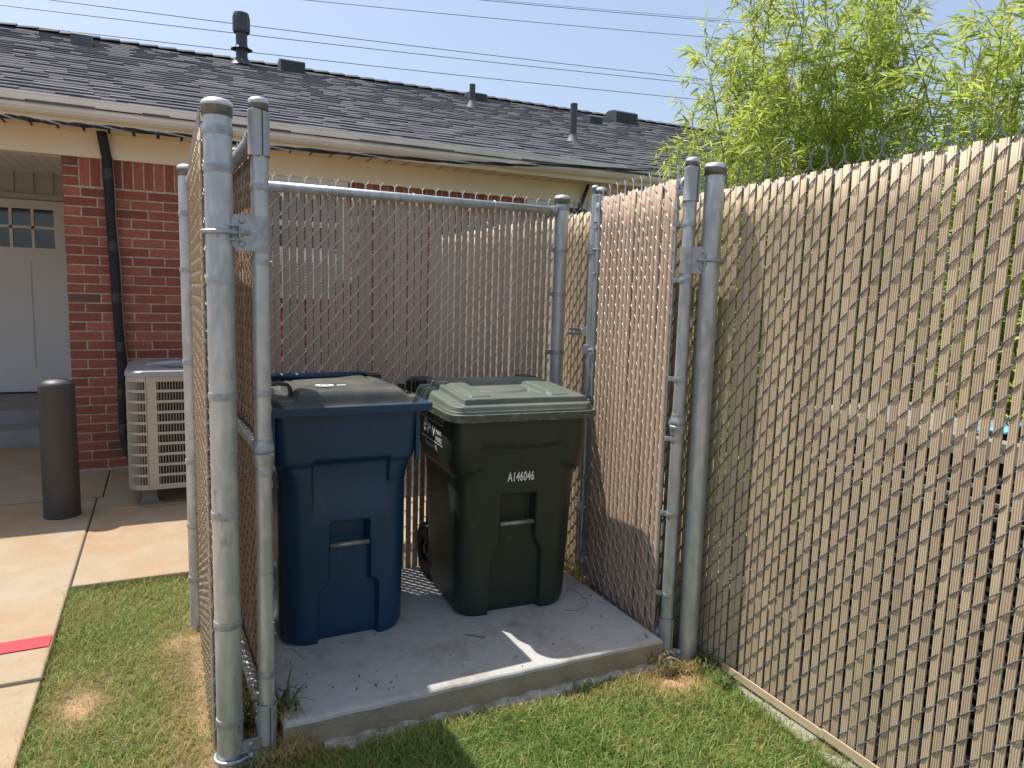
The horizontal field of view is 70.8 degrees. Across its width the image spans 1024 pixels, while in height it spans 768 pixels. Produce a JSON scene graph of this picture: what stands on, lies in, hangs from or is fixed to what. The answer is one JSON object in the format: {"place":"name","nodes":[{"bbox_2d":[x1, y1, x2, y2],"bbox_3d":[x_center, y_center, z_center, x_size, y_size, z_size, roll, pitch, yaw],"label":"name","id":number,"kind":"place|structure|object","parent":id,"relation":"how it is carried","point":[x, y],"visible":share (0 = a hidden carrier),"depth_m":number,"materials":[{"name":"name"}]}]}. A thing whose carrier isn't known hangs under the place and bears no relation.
{"place":"outdoors","nodes":[
{"label":"outdoors","id":0,"kind":"place"},
{"bbox_2d":[0,444,716,767],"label":"concrete path","id":1,"kind":"structure","parent":0,"point":[127,537],"depth_m":3.80,"materials":[{"name":"beige concrete"}]},
{"bbox_2d":[0,634,52,653],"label":"red line marking","id":2,"kind":"object","parent":1,"relation":"on","point":[24,644],"visible":1,"depth_m":2.80,"materials":[{"name":"paint"}]},
{"bbox_2d":[0,498,97,687],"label":"path joint","id":3,"kind":"object","parent":1,"relation":"on","point":[34,681],"visible":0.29,"depth_m":3.56,"materials":[{"name":"grey concrete"}]},
{"bbox_2d":[37,378,81,519],"bbox_3d":[-2.718,0.383,4.323,0.198,0.842,0.198,-2,8,-26],"label":"bollard","id":4,"kind":"object","parent":1,"relation":"on","point":[60,475],"visible":1,"depth_m":4.25,"materials":[{"name":"grey metal"}]},
{"bbox_2d":[124,358,210,504],"bbox_3d":[-2.199,0.278,4.970,0.794,0.884,0.792,-2,8,-26],"label":"condenser unit","id":5,"kind":"object","parent":1,"relation":"on","point":[155,421],"visible":0.41,"depth_m":4.54,"materials":[{"name":"paint"}]},
{"bbox_2d":[8,551,896,767],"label":"lawn ground","id":6,"kind":"structure","parent":0,"point":[834,750],"depth_m":2.51,"materials":[{"name":"green plant"}]},
{"bbox_2d":[5,569,187,767],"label":"edge grass","id":7,"kind":"structure","parent":6,"relation":"on","point":[46,677],"depth_m":2.71,"materials":[{"name":"green plant"}]},
{"bbox_2d":[176,97,243,767],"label":"chain link fence","id":8,"kind":"object","parent":6,"relation":"on","point":[210,154],"visible":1,"depth_m":2.11,"materials":[{"name":"metal"}]},
{"bbox_2d":[200,96,277,767],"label":"chain link gate","id":9,"kind":"structure","parent":8,"relation":"attached to","point":[250,225],"depth_m":2.19,"materials":[{"name":"metal"}]},
{"bbox_2d":[201,677,280,738],"bbox_3d":[-0.846,1.046,2.345,0.252,0.140,0.352,5,8,26],"label":"weed","id":10,"kind":"object","parent":6,"relation":"on","point":[248,717],"visible":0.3,"depth_m":2.34,"materials":[{"name":"green plant"}]},
{"bbox_2d":[208,669,360,767],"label":"dry grass","id":11,"kind":"structure","parent":6,"relation":"on","point":[301,753],"depth_m":2.22,"materials":[{"name":"plant"}]},
{"bbox_2d":[202,172,569,568],"bbox_3d":[-0.526,0.080,3.418,1.755,2.049,0.082,-2,8,-26],"label":"chain link fence","id":12,"kind":"object","parent":6,"relation":"on","point":[559,210],"visible":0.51,"depth_m":3.41,"materials":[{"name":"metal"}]},
{"bbox_2d":[326,711,488,755],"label":"dry grass","id":13,"kind":"structure","parent":6,"relation":"on","point":[417,728],"depth_m":2.39,"materials":[{"name":"brown plant"}]},
{"bbox_2d":[274,566,673,763],"bbox_3d":[-0.263,1.055,3.010,1.480,0.190,1.141,-2,8,-26],"label":"concrete pad","id":14,"kind":"object","parent":6,"relation":"on","point":[424,637],"visible":0.5,"depth_m":2.65,"materials":[{"name":"grey concrete"}]},
{"bbox_2d":[245,669,315,722],"bbox_3d":[-0.762,1.003,2.286,0.245,0.085,0.250,-2,8,-26],"label":"weed","id":15,"kind":"object","parent":14,"relation":"on","point":[286,694],"visible":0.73,"depth_m":2.30,"materials":[{"name":"green plant"}]},
{"bbox_2d":[271,371,432,645],"bbox_3d":[-0.748,0.452,2.957,0.628,0.996,0.704,-2,8,-27],"label":"wheeled cart","id":16,"kind":"object","parent":14,"relation":"on","point":[346,445],"visible":0.85,"depth_m":2.69,"materials":[{"name":"blue plastic"}]},
{"bbox_2d":[286,590,617,709],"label":"dirt specks","id":17,"kind":"object","parent":14,"relation":"on","point":[397,676],"visible":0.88,"depth_m":2.53,"materials":[{"name":"brown soil"}]},
{"bbox_2d":[410,374,595,615],"bbox_3d":[-0.080,0.460,3.240,0.654,0.947,0.736,-1,8,-23],"label":"wheeled cart","id":18,"kind":"object","parent":14,"relation":"on","point":[503,454],"visible":0.99,"depth_m":2.98,"materials":[{"name":"green plastic"}]},
{"bbox_2d":[564,678,594,693],"bbox_3d":[0.249,1.099,2.626,0.106,0.068,0.102,-2,8,-26],"label":"weed","id":19,"kind":"object","parent":6,"relation":"on","point":[584,689],"visible":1,"depth_m":2.63,"materials":[{"name":"green plant"}]},
{"bbox_2d":[588,586,720,684],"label":"dry grass","id":20,"kind":"structure","parent":6,"relation":"on","point":[686,663],"depth_m":2.81,"materials":[{"name":"brown plant"}]},
{"bbox_2d":[641,632,678,672],"bbox_3d":[0.559,1.055,2.801,0.140,0.109,0.230,-2,8,-26],"label":"weed","id":21,"kind":"object","parent":6,"relation":"on","point":[659,663],"visible":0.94,"depth_m":2.79,"materials":[{"name":"green plant"}]},
{"bbox_2d":[683,647,722,665],"bbox_3d":[0.747,1.084,2.862,0.145,0.047,0.158,-1,7,-18],"label":"weed","id":22,"kind":"object","parent":6,"relation":"on","point":[706,658],"visible":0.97,"depth_m":2.85,"materials":[{"name":"green plant"}]},
{"bbox_2d":[712,670,742,688],"bbox_3d":[0.799,1.108,2.692,0.128,0.044,0.125,4,8,19],"label":"weed","id":23,"kind":"object","parent":6,"relation":"on","point":[727,678],"visible":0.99,"depth_m":2.70,"materials":[{"name":"green plant"}]},
{"bbox_2d":[692,661,868,767],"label":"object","id":24,"kind":"structure","parent":6,"relation":"on","point":[815,748],"depth_m":2.46,"materials":[{"name":"green plant"}]},
{"bbox_2d":[39,27,920,118],"bbox_3d":[-1.452,-7.732,17.270,41.962,2.337,0.014,-2,8,-26],"label":"overhead wire","id":25,"kind":"object","parent":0,"point":[358,64],"visible":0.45,"depth_m":16.32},
{"bbox_2d":[0,5,997,109],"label":"overhead wire","id":26,"kind":"object","parent":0,"point":[340,45],"visible":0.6,"depth_m":16.03,"materials":[{"name":"black metal"}]},
{"bbox_2d":[52,0,962,104],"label":"overhead wire","id":27,"kind":"object","parent":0,"point":[375,41],"visible":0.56,"depth_m":16.38,"materials":[{"name":"black metal"}]},
{"bbox_2d":[0,0,1023,304],"label":"sky","id":28,"kind":"structure","parent":0,"point":[643,51],"materials":[{"name":"blue"}]},
{"bbox_2d":[564,548,599,593],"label":"dry grass","id":29,"kind":"structure","parent":0,"point":[567,568],"depth_m":3.62,"materials":[{"name":"beige plant"}]},
{"bbox_2d":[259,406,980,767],"bbox_3d":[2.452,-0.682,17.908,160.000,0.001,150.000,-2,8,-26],"label":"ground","id":30,"kind":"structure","parent":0,"point":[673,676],"depth_m":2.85,"materials":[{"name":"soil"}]},
{"bbox_2d":[0,11,939,471],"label":"brick building","id":31,"kind":"structure","parent":30,"relation":"on","point":[56,315],"depth_m":6.19,"materials":[{"name":"red brick"}]},
{"bbox_2d":[0,198,72,391],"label":"door","id":32,"kind":"structure","parent":31,"relation":"in","point":[35,340],"depth_m":7.29,"materials":[{"name":"grey paint"}]},
{"bbox_2d":[96,131,127,458],"bbox_3d":[-2.800,-0.598,5.244,0.310,2.418,0.165,2,7,0],"label":"refrigerant line","id":33,"kind":"object","parent":31,"relation":"attached to","point":[108,175],"visible":0.84,"depth_m":5.24,"materials":[{"name":"black plastic"}]},
{"bbox_2d":[272,246,342,298],"bbox_3d":[-1.596,-0.884,5.725,0.565,0.402,0.348,-2,8,-26],"label":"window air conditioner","id":34,"kind":"object","parent":31,"relation":"attached to","point":[281,274],"depth_m":5.56,"materials":[{"name":"plastic"}]},
{"bbox_2d":[269,175,347,275],"bbox_3d":[-1.668,-1.275,5.848,0.661,0.765,0.060,-2,8,-26],"label":"window","id":35,"kind":"structure","parent":31,"relation":"in","point":[276,178],"depth_m":5.83,"materials":[{"name":"white paint"}]},
{"bbox_2d":[0,113,744,172],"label":"service cable","id":36,"kind":"object","parent":31,"relation":"attached to","point":[81,125],"visible":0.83,"depth_m":5.43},
{"bbox_2d":[525,199,590,278],"bbox_3d":[0.428,-1.341,6.858,0.696,0.765,0.060,-2,8,-26],"label":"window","id":37,"kind":"structure","parent":31,"relation":"in","point":[528,201],"depth_m":6.84,"materials":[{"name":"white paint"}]},
{"bbox_2d":[570,184,589,386],"bbox_3d":[0.650,-0.806,6.964,0.120,2.195,0.039,4,8,19],"label":"conduit","id":38,"kind":"object","parent":31,"relation":"attached to","point":[584,195],"visible":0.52,"depth_m":6.83,"materials":[{"name":"grey metal"}]},
{"bbox_2d":[691,664,863,767],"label":"fence curb","id":39,"kind":"structure","parent":30,"relation":"on","point":[773,711],"depth_m":2.50,"materials":[{"name":"concrete"}]},
{"bbox_2d":[433,106,1023,767],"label":"chain link fence","id":40,"kind":"object","parent":39,"relation":"on","point":[703,446],"visible":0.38,"depth_m":2.27,"materials":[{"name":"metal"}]},
{"bbox_2d":[569,157,724,667],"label":"chain link gate","id":41,"kind":"structure","parent":40,"relation":"attached to","point":[622,456],"depth_m":3.04,"materials":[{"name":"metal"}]},
{"bbox_2d":[308,0,978,55],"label":"overhead wire","id":42,"kind":"object","parent":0,"point":[537,22],"visible":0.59,"depth_m":25.21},
{"bbox_2d":[484,0,925,33],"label":"overhead wire","id":43,"kind":"object","parent":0,"point":[638,14],"visible":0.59,"depth_m":27.06,"materials":[{"name":"black metal"}]},
{"bbox_2d":[501,0,929,31],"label":"overhead wire","id":44,"kind":"object","parent":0,"point":[636,12],"visible":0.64,"depth_m":27.37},
{"bbox_2d":[567,513,992,767],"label":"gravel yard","id":45,"kind":"structure","parent":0,"point":[968,755],"depth_m":2.96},
{"bbox_2d":[665,154,746,498],"bbox_3d":[1.668,-0.493,5.436,1.911,2.612,1.670,3,7,8],"label":"bamboo","id":46,"kind":"object","parent":45,"relation":"on","point":[694,314],"depth_m":5.00,"materials":[{"name":"green plant"}]},
{"bbox_2d":[646,38,920,509],"bbox_3d":[1.767,-0.588,4.594,1.718,3.014,1.920,-2,8,-26],"label":"bamboo","id":47,"kind":"object","parent":45,"relation":"on","point":[674,157],"visible":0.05,"depth_m":4.43,"materials":[{"name":"green plant"}]},
{"bbox_2d":[665,0,940,553],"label":"bamboo","id":48,"kind":"object","parent":45,"relation":"on","point":[771,13],"visible":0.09,"depth_m":3.76,"materials":[{"name":"green plant"}]},
{"bbox_2d":[674,0,1023,569],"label":"bamboo","id":49,"kind":"object","parent":45,"relation":"on","point":[830,87],"visible":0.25,"depth_m":3.46,"materials":[{"name":"green plant"}]},
{"bbox_2d":[720,0,1023,553],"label":"bamboo","id":50,"kind":"object","parent":45,"relation":"on","point":[1017,59],"visible":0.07,"depth_m":3.20,"materials":[{"name":"green plant"}]},
{"bbox_2d":[801,401,1023,767],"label":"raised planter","id":51,"kind":"object","parent":45,"relation":"on","point":[985,607],"visible":0.06,"depth_m":2.45,"materials":[{"name":"wood"}]},
{"bbox_2d":[977,424,1021,433],"bbox_3d":[1.730,0.149,2.207,0.303,0.099,0.480,-2,8,-26],"label":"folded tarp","id":52,"kind":"object","parent":51,"relation":"on","point":[1005,429],"visible":0.25,"depth_m":2.28,"materials":[{"name":"blue plastic"}]},
{"bbox_2d":[879,75,1023,413],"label":"bamboo","id":53,"kind":"object","parent":45,"relation":"on","point":[955,169],"visible":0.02,"depth_m":4.52,"materials":[{"name":"green plant"}]},
{"bbox_2d":[908,75,1023,432],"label":"bamboo","id":54,"kind":"object","parent":45,"relation":"on","point":[1009,111],"visible":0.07,"depth_m":2.72,"materials":[{"name":"green plant"}]}
]}

